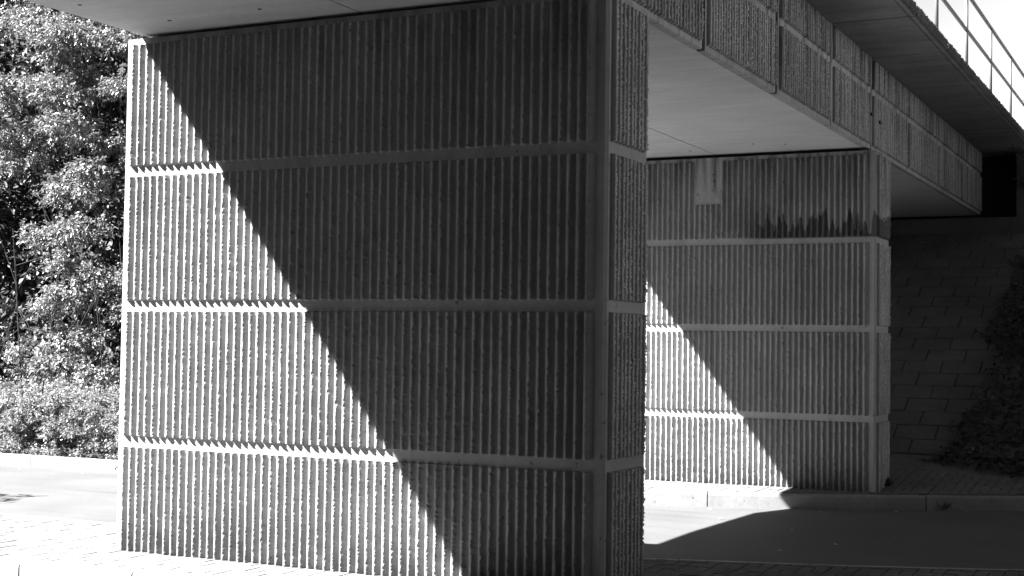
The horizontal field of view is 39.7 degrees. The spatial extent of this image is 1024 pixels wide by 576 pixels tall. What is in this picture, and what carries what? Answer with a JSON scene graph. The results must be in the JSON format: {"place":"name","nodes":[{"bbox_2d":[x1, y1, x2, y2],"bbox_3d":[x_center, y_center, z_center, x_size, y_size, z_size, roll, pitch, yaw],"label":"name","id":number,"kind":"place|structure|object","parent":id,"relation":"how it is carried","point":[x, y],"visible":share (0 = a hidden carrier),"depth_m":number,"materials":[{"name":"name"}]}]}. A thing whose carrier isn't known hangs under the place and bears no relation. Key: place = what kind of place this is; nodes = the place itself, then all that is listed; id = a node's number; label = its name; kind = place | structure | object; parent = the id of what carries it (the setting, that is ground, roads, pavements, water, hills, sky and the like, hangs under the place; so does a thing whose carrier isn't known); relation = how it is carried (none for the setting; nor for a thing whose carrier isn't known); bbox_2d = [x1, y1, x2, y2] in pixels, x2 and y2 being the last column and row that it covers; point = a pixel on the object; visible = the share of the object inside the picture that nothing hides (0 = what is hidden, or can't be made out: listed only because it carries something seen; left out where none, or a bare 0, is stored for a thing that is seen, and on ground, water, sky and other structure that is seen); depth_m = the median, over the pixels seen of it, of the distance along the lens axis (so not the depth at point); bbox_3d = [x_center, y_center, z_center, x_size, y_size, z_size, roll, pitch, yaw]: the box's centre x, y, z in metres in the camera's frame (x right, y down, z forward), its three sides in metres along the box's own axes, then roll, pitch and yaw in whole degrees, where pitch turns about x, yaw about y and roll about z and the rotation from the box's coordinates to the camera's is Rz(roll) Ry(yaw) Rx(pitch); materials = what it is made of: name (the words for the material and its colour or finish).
{"place":"outdoors","nodes":[
{"label":"outdoors","id":0,"kind":"place"},
{"bbox_2d":[0,277,1021,506],"bbox_3d":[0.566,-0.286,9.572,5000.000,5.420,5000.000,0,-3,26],"label":"ground","id":1,"kind":"structure","parent":0,"point":[3,339],"depth_m":23.89,"materials":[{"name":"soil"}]},
{"bbox_2d":[0,378,40,453],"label":"bush","id":2,"kind":"object","parent":1,"relation":"on","point":[9,442],"visible":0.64,"depth_m":21.41,"materials":[{"name":"grey plant"}]},
{"bbox_2d":[0,0,70,390],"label":"tree","id":3,"kind":"object","parent":1,"relation":"on","point":[13,199],"visible":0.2,"depth_m":25.66,"materials":[{"name":"grey plant"}]},
{"bbox_2d":[0,390,112,454],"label":"bush","id":4,"kind":"object","parent":1,"relation":"on","point":[50,429],"visible":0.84,"depth_m":21.12,"materials":[{"name":"grey plant"}]},
{"bbox_2d":[0,363,120,459],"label":"ground cover","id":5,"kind":"object","parent":1,"relation":"on","point":[61,449],"visible":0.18,"depth_m":21.72,"materials":[{"name":"grey plant"}]},
{"bbox_2d":[0,0,123,418],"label":"shrub","id":6,"kind":"object","parent":1,"relation":"on","point":[28,19],"visible":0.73,"depth_m":22.68,"materials":[{"name":"grey plant"}]},
{"bbox_2d":[0,0,146,394],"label":"tree","id":7,"kind":"object","parent":1,"relation":"on","point":[39,324],"visible":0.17,"depth_m":25.02,"materials":[{"name":"grey plant"}]},
{"bbox_2d":[6,12,147,440],"bbox_3d":[-5.905,-1.470,21.701,3.667,8.038,2.156,0,-3,26],"label":"shrub","id":8,"kind":"object","parent":1,"relation":"on","point":[107,144],"visible":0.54,"depth_m":21.85,"materials":[{"name":"grey plant"}]},
{"bbox_2d":[59,384,119,459],"bbox_3d":[-5.812,1.994,20.749,1.700,1.181,1.226,0,-3,26],"label":"bush","id":9,"kind":"object","parent":1,"relation":"on","point":[94,445],"visible":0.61,"depth_m":20.65,"materials":[{"name":"grey plant"}]},
{"bbox_2d":[0,558,212,575],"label":"kerb","id":10,"kind":"structure","parent":1,"relation":"on","point":[13,567],"depth_m":10.41,"materials":[{"name":"concrete"}]},
{"bbox_2d":[105,398,119,416],"bbox_3d":[-4.946,2.018,20.375,1.782,1.383,1.201,0,-3,26],"label":"bush","id":11,"kind":"object","parent":1,"relation":"on","point":[114,406],"visible":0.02,"depth_m":20.38,"materials":[{"name":"grey plant"}]},
{"bbox_2d":[104,128,124,217],"bbox_3d":[-4.102,-2.642,23.699,6.142,9.840,3.448,0,-3,26],"label":"tree","id":12,"kind":"object","parent":1,"relation":"on","point":[119,201],"depth_m":23.75,"materials":[{"name":"grey plant"}]},
{"bbox_2d":[119,30,149,48],"bbox_3d":[-4.283,-1.508,20.988,3.674,8.210,2.319,0,-3,26],"label":"shrub","id":13,"kind":"object","parent":1,"relation":"on","point":[134,34],"visible":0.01,"depth_m":21.17,"materials":[{"name":"grey plant"}]},
{"bbox_2d":[0,453,1023,510],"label":"kerb","id":14,"kind":"structure","parent":1,"relation":"on","point":[833,501],"depth_m":16.72,"materials":[{"name":"concrete"}]},
{"bbox_2d":[644,467,1023,495],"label":"brick paving","id":15,"kind":"structure","parent":1,"relation":"on","point":[929,482],"depth_m":17.27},
{"bbox_2d":[643,150,890,492],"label":"bridge pier","id":16,"kind":"structure","parent":15,"relation":"on","point":[767,313],"depth_m":17.50,"materials":[{"name":"concrete"}]},
{"bbox_2d":[884,476,894,485],"bbox_3d":[4.535,2.347,17.228,0.226,0.146,0.176,0,-3,26],"label":"weed","id":17,"kind":"object","parent":15,"relation":"on","point":[888,480],"visible":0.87,"depth_m":17.21,"materials":[{"name":"black plant"}]},
{"bbox_2d":[888,151,1023,460],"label":"bridge abutment","id":18,"kind":"object","parent":1,"relation":"on","point":[950,276],"visible":0.22,"depth_m":22.65,"materials":[{"name":"concrete"}]},
{"bbox_2d":[915,247,1023,477],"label":"ivy","id":19,"kind":"object","parent":1,"relation":"on","point":[967,455],"visible":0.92,"depth_m":19.28,"materials":[{"name":"black plant"}]},
{"bbox_2d":[1000,100,1023,336],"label":"shrub","id":20,"kind":"object","parent":1,"relation":"on","point":[1015,305],"visible":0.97,"depth_m":20.74,"materials":[{"name":"grey plant"}]},
{"bbox_2d":[0,514,1023,575],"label":"brick paving","id":21,"kind":"structure","parent":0,"point":[75,553],"depth_m":10.82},
{"bbox_2d":[116,0,649,575],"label":"bridge pier","id":22,"kind":"structure","parent":21,"relation":"on","point":[384,290],"depth_m":10.24,"materials":[{"name":"concrete"}]},
{"bbox_2d":[26,0,1023,217],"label":"bridge deck","id":23,"kind":"structure","parent":22,"relation":"on","point":[903,87],"depth_m":15.36,"materials":[{"name":"concrete"}]},
{"bbox_2d":[935,0,1023,114],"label":"railing","id":24,"kind":"object","parent":23,"relation":"on","point":[974,40],"visible":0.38,"depth_m":20.62,"materials":[{"name":"grey metal"}]},
{"bbox_2d":[0,465,1023,568],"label":"road","id":25,"kind":"structure","parent":0,"point":[971,539],"depth_m":14.16,"materials":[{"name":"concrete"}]},
{"bbox_2d":[0,513,1023,571],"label":"kerb","id":26,"kind":"structure","parent":25,"relation":"on","point":[976,569],"depth_m":11.07,"materials":[{"name":"grey concrete"}]},
{"bbox_2d":[936,501,956,510],"bbox_3d":[5.098,2.555,16.625,0.242,0.117,0.175,0,-3,26],"label":"weed","id":27,"kind":"object","parent":25,"relation":"on","point":[946,506],"visible":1,"depth_m":16.63,"materials":[{"name":"black plant"}]},
{"bbox_2d":[1,0,1023,267],"label":"sky","id":28,"kind":"structure","parent":0,"point":[1006,17],"materials":[{"name":"white"}]},
{"bbox_2d":[889,453,1023,480],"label":"footpath","id":29,"kind":"structure","parent":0,"point":[904,460],"depth_m":18.40,"materials":[{"name":"grey concrete"}]}
]}

